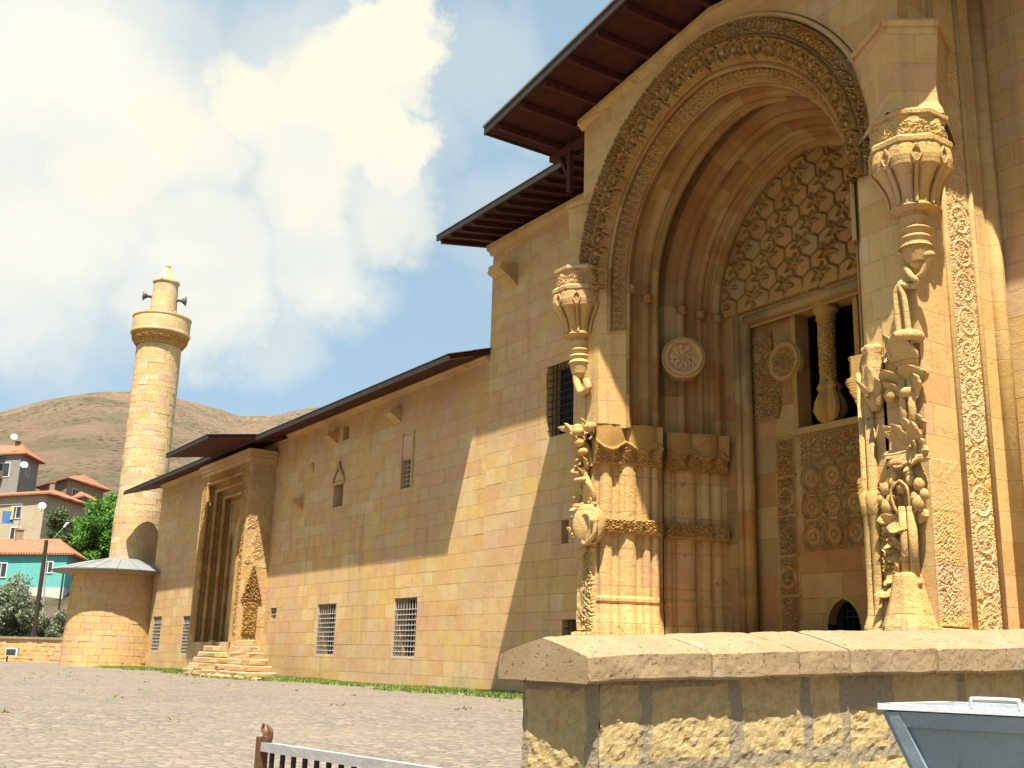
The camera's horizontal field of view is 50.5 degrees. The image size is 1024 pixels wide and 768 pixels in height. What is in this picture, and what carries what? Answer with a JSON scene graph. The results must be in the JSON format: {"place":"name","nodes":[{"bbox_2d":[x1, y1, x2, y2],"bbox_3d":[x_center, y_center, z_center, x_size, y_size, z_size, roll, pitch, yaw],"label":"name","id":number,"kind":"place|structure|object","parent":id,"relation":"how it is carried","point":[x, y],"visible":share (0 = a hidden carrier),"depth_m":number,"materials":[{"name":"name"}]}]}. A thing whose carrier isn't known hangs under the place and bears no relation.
{"place":"outdoors","nodes":[
{"label":"outdoors","id":0,"kind":"place"},
{"bbox_2d":[0,391,319,630],"bbox_3d":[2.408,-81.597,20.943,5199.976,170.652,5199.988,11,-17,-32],"label":"hills","id":1,"kind":"structure","parent":0,"point":[69,436],"depth_m":322.48,"materials":[{"name":"brown soil"}]},
{"bbox_2d":[1,504,21,527],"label":"washing line","id":2,"kind":"object","parent":1,"relation":"on","point":[20,511],"visible":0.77,"depth_m":113.50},
{"bbox_2d":[2,511,15,523],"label":"washing","id":3,"kind":"object","parent":2,"relation":"hanging from","point":[6,519],"visible":1,"depth_m":113.21,"materials":[{"name":"blue fabric"}]},
{"bbox_2d":[9,507,13,519],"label":"washing","id":4,"kind":"object","parent":2,"relation":"hanging from","point":[12,510],"visible":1,"depth_m":113.33,"materials":[{"name":"yellow fabric"}]},
{"bbox_2d":[0,441,45,492],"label":"house","id":5,"kind":"structure","parent":1,"relation":"on","point":[15,476],"depth_m":140.17,"materials":[{"name":"grey paint"}]},
{"bbox_2d":[0,462,10,476],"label":"window","id":6,"kind":"structure","parent":5,"relation":"in","point":[5,467],"depth_m":139.82,"materials":[{"name":"white paint"}]},
{"bbox_2d":[11,434,17,441],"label":"satellite dish","id":7,"kind":"object","parent":5,"relation":"on","point":[14,436],"visible":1,"depth_m":140.24,"materials":[{"name":"white paint"}]},
{"bbox_2d":[20,461,27,469],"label":"satellite dish","id":8,"kind":"object","parent":5,"relation":"attached to","point":[23,464],"visible":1,"depth_m":137.81,"materials":[{"name":"white paint"}]},
{"bbox_2d":[25,466,29,477],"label":"window","id":9,"kind":"structure","parent":5,"relation":"in","point":[28,468],"depth_m":142.10,"materials":[{"name":"white paint"}]},
{"bbox_2d":[0,571,50,636],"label":"silver shrub","id":10,"kind":"object","parent":1,"relation":"on","point":[17,606],"visible":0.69,"depth_m":77.22,"materials":[{"name":"green plant"}]},
{"bbox_2d":[0,481,87,541],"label":"house","id":11,"kind":"structure","parent":1,"relation":"on","point":[33,522],"depth_m":119.41,"materials":[{"name":"beige paint"}]},
{"bbox_2d":[9,527,20,538],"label":"window","id":12,"kind":"structure","parent":11,"relation":"in","point":[12,530],"depth_m":119.10,"materials":[{"name":"white paint"}]},
{"bbox_2d":[11,506,22,518],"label":"window","id":13,"kind":"structure","parent":11,"relation":"in","point":[16,508],"depth_m":119.51,"materials":[{"name":"white paint"}]},
{"bbox_2d":[38,502,45,510],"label":"satellite dish","id":14,"kind":"object","parent":11,"relation":"attached to","point":[41,505],"visible":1,"depth_m":116.53,"materials":[{"name":"white paint"}]},
{"bbox_2d":[0,528,88,598],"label":"house","id":15,"kind":"structure","parent":1,"relation":"on","point":[18,553],"depth_m":99.91,"materials":[{"name":"teal paint"}]},
{"bbox_2d":[0,562,7,577],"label":"window","id":16,"kind":"structure","parent":15,"relation":"in","point":[3,566],"depth_m":100.22,"materials":[{"name":"white paint"}]},
{"bbox_2d":[44,561,53,572],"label":"window","id":17,"kind":"structure","parent":15,"relation":"in","point":[50,564],"depth_m":99.05,"materials":[{"name":"white paint"}]},
{"bbox_2d":[42,522,68,612],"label":"street lamp","id":18,"kind":"object","parent":1,"relation":"on","point":[66,524],"visible":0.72,"depth_m":88.64,"materials":[{"name":"grey metal"}]},
{"bbox_2d":[50,609,65,636],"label":"silver shrub","id":19,"kind":"object","parent":1,"relation":"on","point":[60,620],"visible":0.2,"depth_m":79.48,"materials":[{"name":"green plant"}]},
{"bbox_2d":[43,506,78,543],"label":"leafy tree","id":20,"kind":"object","parent":1,"relation":"on","point":[59,518],"visible":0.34,"depth_m":110.78,"materials":[{"name":"green plant"}]},
{"bbox_2d":[58,574,63,610],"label":"thin pole","id":21,"kind":"object","parent":1,"relation":"on","point":[61,592],"depth_m":82.36,"materials":[{"name":"grey metal"}]},
{"bbox_2d":[36,473,110,499],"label":"house","id":22,"kind":"structure","parent":1,"relation":"on","point":[71,486],"depth_m":152.80,"materials":[{"name":"orange tile"}]},
{"bbox_2d":[71,488,78,496],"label":"window","id":23,"kind":"structure","parent":22,"relation":"in","point":[74,491],"depth_m":150.63,"materials":[{"name":"grey glass"}]},
{"bbox_2d":[72,491,97,518],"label":"house","id":24,"kind":"structure","parent":1,"relation":"on","point":[82,496],"depth_m":135.41,"materials":[{"name":"orange tile"}]},
{"bbox_2d":[67,516,109,560],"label":"leafy tree","id":25,"kind":"object","parent":1,"relation":"on","point":[80,538],"visible":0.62,"depth_m":110.45,"materials":[{"name":"green plant"}]},
{"bbox_2d":[71,492,117,558],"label":"leafy tree","id":26,"kind":"object","parent":1,"relation":"on","point":[105,511],"visible":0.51,"depth_m":111.80,"materials":[{"name":"green plant"}]},
{"bbox_2d":[0,661,522,767],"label":"ground","id":27,"kind":"structure","parent":0,"point":[54,720],"depth_m":14.12,"materials":[{"name":"grey stone"}]},
{"bbox_2d":[5,648,19,661],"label":"floodlight","id":28,"kind":"object","parent":27,"relation":"on","point":[12,652],"visible":1,"depth_m":68.50,"materials":[{"name":"white paint"}]},
{"bbox_2d":[0,636,61,662],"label":"boundary wall","id":29,"kind":"structure","parent":27,"relation":"on","point":[41,649],"depth_m":68.79,"materials":[{"name":"stone"}]},
{"bbox_2d":[31,540,47,636],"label":"utility pole","id":30,"kind":"object","parent":27,"relation":"on","point":[37,605],"visible":0.66,"depth_m":74.95,"materials":[{"name":"brown wood"}]},
{"bbox_2d":[27,612,61,637],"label":"silver shrub","id":31,"kind":"object","parent":27,"relation":"on","point":[46,627],"visible":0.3,"depth_m":76.47,"materials":[{"name":"green plant"}]},
{"bbox_2d":[52,558,160,666],"bbox_3d":[-22.051,12.765,60.568,7.333,5.920,7.333,11,-17,-32],"label":"corner turret","id":32,"kind":"object","parent":27,"relation":"on","point":[107,619],"visible":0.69,"depth_m":58.34,"materials":[{"name":"stone"}]},
{"bbox_2d":[109,265,191,563],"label":"minaret","id":33,"kind":"object","parent":27,"relation":"on","point":[160,332],"visible":0.76,"depth_m":65.38,"materials":[{"name":"stone"}]},
{"bbox_2d":[142,291,151,299],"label":"loudspeaker","id":34,"kind":"object","parent":33,"relation":"attached to","point":[144,295],"visible":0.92,"depth_m":68.26,"materials":[{"name":"black metal"}]},
{"bbox_2d":[176,297,186,305],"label":"loudspeaker","id":35,"kind":"object","parent":33,"relation":"attached to","point":[184,301],"visible":1,"depth_m":68.18,"materials":[{"name":"black metal"}]},
{"bbox_2d":[182,640,276,677],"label":"stone steps","id":36,"kind":"structure","parent":27,"relation":"on","point":[244,650],"depth_m":42.53,"materials":[{"name":"beige stone"}]},
{"bbox_2d":[0,665,523,719],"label":"grass","id":37,"kind":"structure","parent":27,"relation":"on","point":[506,694],"depth_m":32.99,"materials":[{"name":"green plant"}]},
{"bbox_2d":[254,723,441,767],"bbox_3d":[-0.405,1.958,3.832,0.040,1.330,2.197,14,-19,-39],"label":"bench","id":38,"kind":"object","parent":27,"relation":"on","point":[265,745],"visible":1,"depth_m":4.44,"materials":[{"name":"white wood"}]},
{"bbox_2d":[123,0,1023,692],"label":"mosque","id":39,"kind":"structure","parent":27,"relation":"on","point":[751,360],"depth_m":24.62,"materials":[{"name":"stone"}]},
{"bbox_2d":[150,616,161,650],"bbox_3d":[-18.763,13.360,58.011,0.480,1.814,1.550,11,-17,-32],"label":"window","id":40,"kind":"structure","parent":39,"relation":"in","point":[157,620],"depth_m":58.27,"materials":[{"name":"metal"}]},
{"bbox_2d":[180,616,189,653],"bbox_3d":[-15.807,12.416,53.652,0.480,1.844,1.750,11,-17,-32],"label":"window","id":41,"kind":"structure","parent":39,"relation":"in","point":[185,630],"depth_m":54.12,"materials":[{"name":"metal"}]},
{"bbox_2d":[315,603,335,654],"bbox_3d":[-6.664,9.131,40.327,0.530,1.864,1.630,11,-17,-32],"label":"window","id":42,"kind":"structure","parent":39,"relation":"in","point":[326,612],"depth_m":40.79,"materials":[{"name":"metal"}]},
{"bbox_2d":[392,597,416,656],"bbox_3d":[-3.252,7.933,35.327,0.530,1.894,1.570,11,-17,-32],"label":"window","id":43,"kind":"structure","parent":39,"relation":"in","point":[405,613],"depth_m":35.78,"materials":[{"name":"metal"}]},
{"bbox_2d":[546,360,573,437],"bbox_3d":[1.533,0.438,30.029,0.480,2.068,1.270,11,-17,-32],"label":"window","id":44,"kind":"structure","parent":39,"relation":"in","point":[560,386],"depth_m":30.39,"materials":[{"name":"metal"}]},
{"bbox_2d":[562,520,568,543],"bbox_3d":[1.619,3.944,28.833,0.480,0.620,0.320,11,-17,-32],"label":"slit window","id":45,"kind":"structure","parent":39,"relation":"in","point":[565,523],"depth_m":28.89,"materials":[{"name":"stone"}]},
{"bbox_2d":[563,619,576,635],"bbox_3d":[1.788,6.382,27.829,0.480,0.698,1.000,11,-17,-32],"label":"window","id":46,"kind":"structure","parent":39,"relation":"in","point":[569,625],"depth_m":28.20,"materials":[{"name":"metal"}]},
{"bbox_2d":[498,629,1023,767],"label":"foreground wall","id":47,"kind":"structure","parent":27,"relation":"on","point":[802,699],"depth_m":8.38,"materials":[{"name":"stone"}]},
{"bbox_2d":[877,697,1023,767],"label":"metal bin","id":48,"kind":"object","parent":27,"relation":"on","point":[973,732],"visible":1,"depth_m":4.16,"materials":[{"name":"grey metal"}]},
{"bbox_2d":[0,0,610,415],"label":"sky","id":49,"kind":"structure","parent":0,"point":[297,167],"materials":[{"name":"blue"}]}
]}

